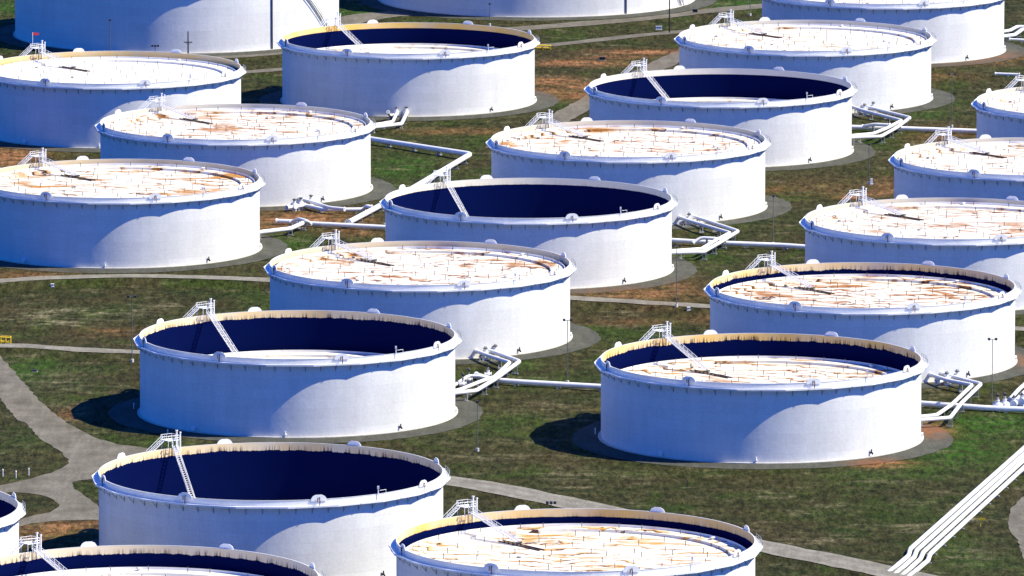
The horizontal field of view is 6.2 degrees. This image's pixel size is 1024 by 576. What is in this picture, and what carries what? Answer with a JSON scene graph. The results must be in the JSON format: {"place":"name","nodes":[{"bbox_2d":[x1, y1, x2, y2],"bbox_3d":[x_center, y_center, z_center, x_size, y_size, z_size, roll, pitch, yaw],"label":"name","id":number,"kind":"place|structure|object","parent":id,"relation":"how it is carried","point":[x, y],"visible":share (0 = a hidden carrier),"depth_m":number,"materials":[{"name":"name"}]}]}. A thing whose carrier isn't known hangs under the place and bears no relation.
{"place":"outdoors","nodes":[
{"label":"outdoors","id":0,"kind":"place"},
{"bbox_2d":[0,343,139,353],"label":"road","id":1,"kind":"structure","parent":0,"point":[82,349],"depth_m":2379.00,"materials":[{"name":"concrete"}]},
{"bbox_2d":[339,11,412,24],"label":"road","id":2,"kind":"structure","parent":0,"point":[357,18],"depth_m":3063.85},
{"bbox_2d":[246,30,683,72],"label":"road","id":3,"kind":"structure","parent":0,"point":[552,44],"depth_m":3001.43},
{"bbox_2d":[213,4,761,57],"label":"road","id":4,"kind":"structure","parent":0,"point":[609,21],"depth_m":3049.29,"materials":[{"name":"concrete"}]},
{"bbox_2d":[0,0,1023,575],"bbox_3d":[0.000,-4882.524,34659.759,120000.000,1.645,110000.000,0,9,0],"label":"ground","id":5,"kind":"structure","parent":0,"point":[98,318],"depth_m":2340.91,"materials":[{"name":"green plant"}]},
{"bbox_2d":[0,336,10,343],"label":"valve cage","id":6,"kind":"object","parent":5,"relation":"on","point":[5,337],"visible":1,"depth_m":2388.46,"materials":[{"name":"yellow paint"}]},
{"bbox_2d":[0,141,99,151],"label":"gravel pad","id":7,"kind":"object","parent":5,"relation":"on","point":[16,146],"visible":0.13,"depth_m":2751.89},
{"bbox_2d":[0,40,245,148],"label":"storage tank","id":8,"kind":"object","parent":7,"relation":"on","point":[67,99],"visible":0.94,"depth_m":2762.32,"materials":[{"name":"metal"}]},
{"bbox_2d":[0,356,156,526],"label":"road junction","id":9,"kind":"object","parent":5,"relation":"on","point":[88,456],"visible":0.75,"depth_m":2230.84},
{"bbox_2d":[77,539,98,546],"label":"gravel pad","id":10,"kind":"object","parent":5,"relation":"on","point":[96,541],"visible":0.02,"depth_m":2111.89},
{"bbox_2d":[92,430,450,575],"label":"storage tank","id":11,"kind":"object","parent":10,"relation":"on","point":[353,508],"visible":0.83,"depth_m":2075.33,"materials":[{"name":"metal"}]},
{"bbox_2d":[127,295,135,361],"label":"light pole","id":12,"kind":"object","parent":5,"relation":"on","point":[132,359],"visible":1,"depth_m":2362.33,"materials":[{"name":"metal"}]},
{"bbox_2d":[0,235,287,272],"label":"gravel pad","id":13,"kind":"object","parent":5,"relation":"on","point":[272,247],"visible":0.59,"depth_m":2523.52,"materials":[{"name":"gravel"}]},
{"bbox_2d":[0,148,265,268],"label":"storage tank","id":14,"kind":"object","parent":13,"relation":"on","point":[83,212],"visible":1,"depth_m":2526.89,"materials":[{"name":"metal"}]},
{"bbox_2d":[0,24,343,55],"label":"gravel pad","id":15,"kind":"object","parent":5,"relation":"on","point":[6,35],"visible":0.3,"depth_m":2986.41,"materials":[{"name":"gravel"}]},
{"bbox_2d":[13,0,338,53],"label":"storage tank","id":16,"kind":"object","parent":15,"relation":"on","point":[220,26],"visible":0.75,"depth_m":2972.01,"materials":[{"name":"metal"}]},
{"bbox_2d":[184,31,191,53],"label":"utility pole","id":17,"kind":"object","parent":5,"relation":"on","point":[187,42],"visible":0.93,"depth_m":2962.69,"materials":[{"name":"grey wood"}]},
{"bbox_2d":[260,221,306,238],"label":"pipeline","id":18,"kind":"object","parent":5,"relation":"on","point":[288,229],"visible":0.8,"depth_m":2578.64,"materials":[{"name":"metal"}]},
{"bbox_2d":[290,198,298,210],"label":"gate valve","id":19,"kind":"object","parent":5,"relation":"on","point":[295,205],"visible":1,"depth_m":2626.13,"materials":[{"name":"white metal"}]},
{"bbox_2d":[108,396,482,442],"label":"gravel pad","id":20,"kind":"object","parent":5,"relation":"on","point":[125,413],"visible":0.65,"depth_m":2263.71,"materials":[{"name":"gravel"}]},
{"bbox_2d":[133,298,461,437],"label":"storage tank","id":21,"kind":"object","parent":20,"relation":"on","point":[257,372],"visible":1,"depth_m":2261.24,"materials":[{"name":"metal"}]},
{"bbox_2d":[289,217,311,228],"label":"pipeline","id":22,"kind":"object","parent":5,"relation":"on","point":[300,219],"visible":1,"depth_m":2593.26,"materials":[{"name":"metal"}]},
{"bbox_2d":[297,197,304,209],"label":"gate valve","id":23,"kind":"object","parent":5,"relation":"on","point":[300,201],"visible":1,"depth_m":2628.91,"materials":[{"name":"white metal"}]},
{"bbox_2d":[297,197,345,211],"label":"pipeline","id":24,"kind":"object","parent":5,"relation":"on","point":[304,200],"visible":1,"depth_m":2622.57,"materials":[{"name":"metal"}]},
{"bbox_2d":[285,204,364,213],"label":"pipeline","id":25,"kind":"object","parent":5,"relation":"on","point":[310,206],"visible":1,"depth_m":2622.33,"materials":[{"name":"metal"}]},
{"bbox_2d":[362,204,372,210],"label":"pipeline","id":26,"kind":"object","parent":25,"relation":"attached to","point":[366,206],"visible":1,"depth_m":2616.66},
{"bbox_2d":[260,177,395,210],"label":"gravel pad","id":27,"kind":"object","parent":5,"relation":"on","point":[382,189],"visible":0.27,"depth_m":2652.34,"materials":[{"name":"gravel"}]},
{"bbox_2d":[95,93,375,206],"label":"storage tank","id":28,"kind":"object","parent":27,"relation":"on","point":[303,150],"visible":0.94,"depth_m":2648.94,"materials":[{"name":"metal"}]},
{"bbox_2d":[275,218,384,229],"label":"pipeline","id":29,"kind":"object","parent":5,"relation":"on","point":[345,225],"visible":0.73,"depth_m":2592.84,"materials":[{"name":"metal"}]},
{"bbox_2d":[374,112,397,128],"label":"pipeline","id":30,"kind":"object","parent":5,"relation":"on","point":[395,116],"visible":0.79,"depth_m":2798.00,"materials":[{"name":"metal"}]},
{"bbox_2d":[371,110,408,132],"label":"pipeline","id":31,"kind":"object","parent":5,"relation":"on","point":[403,119],"visible":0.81,"depth_m":2792.39,"materials":[{"name":"metal"}]},
{"bbox_2d":[258,90,558,120],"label":"gravel pad","id":32,"kind":"object","parent":5,"relation":"on","point":[545,100],"visible":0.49,"depth_m":2837.43,"materials":[{"name":"gravel"}]},
{"bbox_2d":[277,12,539,116],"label":"storage tank","id":33,"kind":"object","parent":32,"relation":"on","point":[373,68],"visible":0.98,"depth_m":2829.26,"materials":[{"name":"metal"}]},
{"bbox_2d":[345,136,471,222],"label":"pipeline","id":34,"kind":"object","parent":5,"relation":"on","point":[465,155],"visible":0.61,"depth_m":2730.34,"materials":[{"name":"metal"}]},
{"bbox_2d":[466,369,472,384],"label":"gate valve","id":35,"kind":"object","parent":5,"relation":"on","point":[469,380],"visible":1,"depth_m":2329.30,"materials":[{"name":"white metal"}]},
{"bbox_2d":[455,374,495,388],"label":"pipeline","id":36,"kind":"object","parent":5,"relation":"on","point":[472,376],"visible":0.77,"depth_m":2327.23,"materials":[{"name":"metal"}]},
{"bbox_2d":[476,400,480,451],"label":"light pole","id":37,"kind":"object","parent":5,"relation":"on","point":[477,448],"visible":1,"depth_m":2231.16,"materials":[{"name":"metal"}]},
{"bbox_2d":[455,349,510,394],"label":"pipeline","id":38,"kind":"object","parent":5,"relation":"on","point":[498,359],"visible":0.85,"depth_m":2342.46,"materials":[{"name":"metal"}]},
{"bbox_2d":[459,373,465,386],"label":"gate valve","id":39,"kind":"object","parent":38,"relation":"on","point":[462,383],"visible":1,"depth_m":2322.35,"materials":[{"name":"white metal"}]},
{"bbox_2d":[485,363,491,375],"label":"gate valve","id":40,"kind":"object","parent":38,"relation":"on","point":[488,373],"visible":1,"depth_m":2337.14,"materials":[{"name":"white metal"}]},
{"bbox_2d":[481,346,489,359],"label":"gate valve","id":41,"kind":"object","parent":5,"relation":"on","point":[485,348],"visible":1,"depth_m":2366.37,"materials":[{"name":"white metal"}]},
{"bbox_2d":[455,347,520,400],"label":"pipeline","id":42,"kind":"object","parent":5,"relation":"on","point":[517,361],"visible":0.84,"depth_m":2329.41,"materials":[{"name":"metal"}]},
{"bbox_2d":[455,323,600,364],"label":"gravel pad","id":43,"kind":"object","parent":5,"relation":"on","point":[584,337],"visible":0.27,"depth_m":2386.98,"materials":[{"name":"gravel"}]},
{"bbox_2d":[264,229,576,359],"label":"storage tank","id":44,"kind":"object","parent":43,"relation":"on","point":[510,300],"visible":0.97,"depth_m":2383.37,"materials":[{"name":"metal"}]},
{"bbox_2d":[474,372,600,391],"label":"pipeline","id":45,"kind":"object","parent":5,"relation":"on","point":[557,384],"visible":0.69,"depth_m":2324.72,"materials":[{"name":"metal"}]},
{"bbox_2d":[360,0,716,20],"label":"gravel pad","id":46,"kind":"object","parent":5,"relation":"on","point":[695,4],"visible":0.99,"depth_m":3068.82,"materials":[{"name":"gravel"}]},
{"bbox_2d":[378,0,694,17],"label":"storage tank","id":47,"kind":"object","parent":46,"relation":"on","point":[542,8],"visible":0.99,"depth_m":3063.76,"materials":[{"name":"metal"}]},
{"bbox_2d":[536,44,550,49],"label":"valve cage","id":48,"kind":"object","parent":5,"relation":"on","point":[542,47],"visible":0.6,"depth_m":2978.99,"materials":[{"name":"yellow paint"}]},
{"bbox_2d":[563,319,571,381],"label":"light pole","id":49,"kind":"object","parent":5,"relation":"on","point":[567,380],"visible":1,"depth_m":2331.36,"materials":[{"name":"metal"}]},
{"bbox_2d":[570,256,696,293],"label":"gravel pad","id":50,"kind":"object","parent":5,"relation":"on","point":[686,269],"visible":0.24,"depth_m":2495.98,"materials":[{"name":"gravel"}]},
{"bbox_2d":[379,167,677,288],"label":"storage tank","id":51,"kind":"object","parent":50,"relation":"on","point":[602,233],"visible":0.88,"depth_m":2499.77,"materials":[{"name":"metal"}]},
{"bbox_2d":[672,245,680,306],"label":"light pole","id":52,"kind":"object","parent":5,"relation":"on","point":[676,304],"visible":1,"depth_m":2444.52,"materials":[{"name":"metal"}]},
{"bbox_2d":[672,215,730,258],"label":"pipeline","id":53,"kind":"object","parent":5,"relation":"on","point":[717,229],"visible":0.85,"depth_m":2573.24,"materials":[{"name":"metal"}]},
{"bbox_2d":[672,214,738,259],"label":"pipeline","id":54,"kind":"object","parent":5,"relation":"on","point":[735,231],"visible":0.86,"depth_m":2557.01,"materials":[{"name":"metal"}]},
{"bbox_2d":[692,236,724,244],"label":"pipeline","id":55,"kind":"object","parent":5,"relation":"on","point":[706,238],"visible":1,"depth_m":2557.61,"materials":[{"name":"metal"}]},
{"bbox_2d":[672,195,791,228],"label":"gravel pad","id":56,"kind":"object","parent":5,"relation":"on","point":[782,206],"visible":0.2,"depth_m":2619.12,"materials":[{"name":"gravel"}]},
{"bbox_2d":[486,109,770,224],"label":"storage tank","id":57,"kind":"object","parent":56,"relation":"on","point":[714,172],"visible":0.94,"depth_m":2615.02,"materials":[{"name":"metal"}]},
{"bbox_2d":[672,238,804,249],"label":"pipeline","id":58,"kind":"object","parent":5,"relation":"on","point":[786,246],"visible":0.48,"depth_m":2557.20,"materials":[{"name":"metal"}]},
{"bbox_2d":[572,421,953,468],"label":"gravel pad","id":59,"kind":"object","parent":5,"relation":"on","point":[936,439],"visible":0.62,"depth_m":2226.47,"materials":[{"name":"gravel"}]},
{"bbox_2d":[594,321,927,463],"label":"storage tank","id":60,"kind":"object","parent":59,"relation":"on","point":[712,396],"visible":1,"depth_m":2225.48,"materials":[{"name":"metal"}]},
{"bbox_2d":[772,195,775,242],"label":"light pole","id":61,"kind":"object","parent":5,"relation":"on","point":[773,196],"visible":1,"depth_m":2562.73,"materials":[{"name":"metal"}]},
{"bbox_2d":[765,141,875,170],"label":"gravel pad","id":62,"kind":"object","parent":5,"relation":"on","point":[862,151],"visible":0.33,"depth_m":2726.57,"materials":[{"name":"gravel"}]},
{"bbox_2d":[584,58,857,166],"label":"storage tank","id":63,"kind":"object","parent":62,"relation":"on","point":[799,118],"visible":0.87,"depth_m":2729.16,"materials":[{"name":"metal"}]},
{"bbox_2d":[867,144,872,184],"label":"light pole","id":64,"kind":"object","parent":5,"relation":"on","point":[870,182],"visible":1,"depth_m":2678.86,"materials":[{"name":"metal"}]},
{"bbox_2d":[861,123,890,131],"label":"pipeline","id":65,"kind":"object","parent":5,"relation":"on","point":[872,125],"visible":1,"depth_m":2788.25,"materials":[{"name":"metal"}]},
{"bbox_2d":[852,105,902,142],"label":"pipeline","id":66,"kind":"object","parent":5,"relation":"on","point":[896,119],"visible":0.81,"depth_m":2799.34,"materials":[{"name":"metal"}]},
{"bbox_2d":[852,104,910,144],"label":"pipeline","id":67,"kind":"object","parent":5,"relation":"on","point":[899,125],"visible":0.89,"depth_m":2785.81,"materials":[{"name":"metal"}]},
{"bbox_2d":[852,88,954,116],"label":"gravel pad","id":68,"kind":"object","parent":5,"relation":"on","point":[941,98],"visible":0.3,"depth_m":2849.07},
{"bbox_2d":[674,9,936,112],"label":"storage tank","id":69,"kind":"object","parent":68,"relation":"on","point":[884,66],"visible":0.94,"depth_m":2844.24,"materials":[{"name":"metal"}]},
{"bbox_2d":[852,125,976,133],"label":"pipeline","id":70,"kind":"object","parent":5,"relation":"on","point":[933,129],"visible":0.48,"depth_m":2786.83,"materials":[{"name":"metal"}]},
{"bbox_2d":[921,372,972,425],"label":"pipeline","id":71,"kind":"object","parent":5,"relation":"on","point":[957,398],"visible":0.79,"depth_m":2306.07,"materials":[{"name":"metal"}]},
{"bbox_2d":[943,371,950,385],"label":"gate valve","id":72,"kind":"object","parent":5,"relation":"on","point":[946,373],"visible":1,"depth_m":2327.61,"materials":[{"name":"white metal"}]},
{"bbox_2d":[935,379,945,384],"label":"pipeline","id":73,"kind":"object","parent":72,"relation":"attached to","point":[937,381],"visible":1,"depth_m":2326.55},
{"bbox_2d":[921,371,981,426],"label":"pipeline","id":74,"kind":"object","parent":5,"relation":"on","point":[964,399],"visible":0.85,"depth_m":2291.47,"materials":[{"name":"metal"}]},
{"bbox_2d":[948,73,955,127],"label":"light pole","id":75,"kind":"object","parent":5,"relation":"on","point":[951,125],"visible":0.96,"depth_m":2796.73,"materials":[{"name":"metal"}]},
{"bbox_2d":[887,446,1023,570],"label":"pipeline","id":76,"kind":"object","parent":5,"relation":"on","point":[959,505],"visible":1,"depth_m":2149.51,"materials":[{"name":"metal"}]},
{"bbox_2d":[893,452,1023,572],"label":"pipeline","id":77,"kind":"object","parent":5,"relation":"on","point":[944,525],"visible":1,"depth_m":2143.03,"materials":[{"name":"metal"}]},
{"bbox_2d":[901,457,1023,573],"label":"pipeline","id":78,"kind":"object","parent":5,"relation":"on","point":[941,535],"visible":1,"depth_m":2139.98,"materials":[{"name":"metal"}]},
{"bbox_2d":[907,465,1023,575],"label":"pipeline","id":79,"kind":"object","parent":5,"relation":"on","point":[967,519],"visible":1,"depth_m":2134.48,"materials":[{"name":"metal"}]},
{"bbox_2d":[921,401,1023,412],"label":"pipeline","id":80,"kind":"object","parent":5,"relation":"on","point":[1006,409],"visible":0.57,"depth_m":2289.23,"materials":[{"name":"metal"}]},
{"bbox_2d":[921,346,1023,388],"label":"gravel pad","id":81,"kind":"object","parent":5,"relation":"on","point":[1017,369],"visible":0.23,"depth_m":2342.78,"materials":[{"name":"gravel"}]},
{"bbox_2d":[704,251,1021,382],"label":"storage tank","id":82,"kind":"object","parent":81,"relation":"on","point":[950,320],"visible":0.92,"depth_m":2349.82,"materials":[{"name":"metal"}]},
{"bbox_2d":[931,41,1023,66],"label":"gravel pad","id":83,"kind":"object","parent":5,"relation":"on","point":[1013,51],"visible":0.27,"depth_m":2957.14,"materials":[{"name":"gravel"}]},
{"bbox_2d":[762,0,1005,63],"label":"storage tank","id":84,"kind":"object","parent":83,"relation":"on","point":[966,30],"visible":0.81,"depth_m":2947.03,"materials":[{"name":"metal"}]},
{"bbox_2d":[988,338,996,404],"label":"light pole","id":85,"kind":"object","parent":5,"relation":"on","point":[992,366],"visible":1,"depth_m":2289.96,"materials":[{"name":"metal"}]},
{"bbox_2d":[993,393,1002,411],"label":"gate valve","id":86,"kind":"object","parent":5,"relation":"on","point":[997,402],"visible":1,"depth_m":2288.94,"materials":[{"name":"white metal"}]},
{"bbox_2d":[1000,392,1009,405],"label":"gate valve","id":87,"kind":"object","parent":5,"relation":"on","point":[1004,402],"visible":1,"depth_m":2290.43,"materials":[{"name":"white metal"}]},
{"bbox_2d":[995,72,1019,76],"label":"pipeline","id":88,"kind":"object","parent":5,"relation":"on","point":[1009,74],"visible":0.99,"depth_m":2913.74,"materials":[{"name":"metal"}]},
{"bbox_2d":[1004,28,1023,40],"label":"pipeline","id":89,"kind":"object","parent":5,"relation":"on","point":[1016,33],"visible":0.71,"depth_m":3003.59,"materials":[{"name":"metal"}]},
{"bbox_2d":[1004,25,1023,33],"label":"pipeline","id":90,"kind":"object","parent":5,"relation":"on","point":[1006,31],"visible":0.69,"depth_m":3017.49,"materials":[{"name":"metal"}]},
{"bbox_2d":[1010,395,1017,405],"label":"gate valve","id":91,"kind":"object","parent":5,"relation":"on","point":[1014,402],"visible":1,"depth_m":2292.04,"materials":[{"name":"white metal"}]},
{"bbox_2d":[1007,383,1023,402],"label":"pipeline","id":92,"kind":"object","parent":5,"relation":"on","point":[1017,390],"visible":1,"depth_m":2308.66,"materials":[{"name":"metal"}]},
{"bbox_2d":[1008,495,1023,558],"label":"gravel area","id":93,"kind":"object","parent":5,"relation":"on","point":[1016,522],"visible":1,"depth_m":2137.34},
{"bbox_2d":[1009,38,1023,42],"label":"pipeline","id":94,"kind":"object","parent":5,"relation":"on","point":[1016,39],"visible":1,"depth_m":2998.52,"materials":[{"name":"metal"}]},
{"bbox_2d":[1015,310,1023,314],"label":"gravel pad","id":95,"kind":"object","parent":5,"relation":"on","point":[1019,312],"visible":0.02,"depth_m":2443.58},
{"bbox_2d":[799,186,1023,309],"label":"storage tank","id":96,"kind":"object","parent":95,"relation":"on","point":[982,234],"visible":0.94,"depth_m":2467.12,"materials":[{"name":"metal"}]},
{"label":"gravel pad","id":97,"kind":"structure","parent":5,"relation":"on","visible":0},
{"bbox_2d":[389,496,762,575],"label":"storage tank","id":98,"kind":"object","parent":97,"relation":"on","point":[522,540],"visible":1,"depth_m":2021.98,"materials":[{"name":"metal"}]},
{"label":"gravel pad","id":99,"kind":"structure","parent":5,"relation":"on","visible":0},
{"bbox_2d":[971,75,1023,138],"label":"storage tank","id":100,"kind":"object","parent":99,"relation":"on","point":[1000,113],"visible":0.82,"depth_m":2703.84,"materials":[{"name":"metal"}]},
{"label":"gravel pad","id":101,"kind":"structure","parent":5,"relation":"on","visible":0},
{"bbox_2d":[888,126,1023,200],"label":"storage tank","id":102,"kind":"object","parent":101,"relation":"on","point":[987,166],"visible":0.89,"depth_m":2586.98,"materials":[{"name":"metal"}]},
{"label":"gravel pad","id":103,"kind":"structure","parent":5,"relation":"on","visible":0},
{"bbox_2d":[0,532,325,575],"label":"storage tank","id":104,"kind":"object","parent":103,"relation":"on","point":[90,558],"visible":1,"depth_m":1997.07,"materials":[{"name":"metal"}]},
{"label":"gravel pad","id":105,"kind":"structure","parent":5,"relation":"on","visible":0},
{"bbox_2d":[0,491,25,555],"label":"storage tank","id":106,"kind":"object","parent":105,"relation":"on","point":[12,512],"visible":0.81,"depth_m":2042.51,"materials":[{"name":"metal"}]},
{"bbox_2d":[0,274,1023,330],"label":"road","id":107,"kind":"structure","parent":0,"point":[601,299],"depth_m":2493.50,"materials":[{"name":"concrete"}]},
{"bbox_2d":[485,50,678,147],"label":"road","id":108,"kind":"structure","parent":0,"point":[573,110],"depth_m":2849.06,"materials":[{"name":"concrete"}]},
{"bbox_2d":[445,476,936,575],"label":"road","id":109,"kind":"structure","parent":0,"point":[814,556],"depth_m":2106.32,"materials":[{"name":"stone"}]},
{"bbox_2d":[1018,392,1023,406],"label":"gate valve","id":110,"kind":"object","parent":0,"point":[1021,401],"visible":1,"depth_m":2295.89,"materials":[{"name":"white metal"}]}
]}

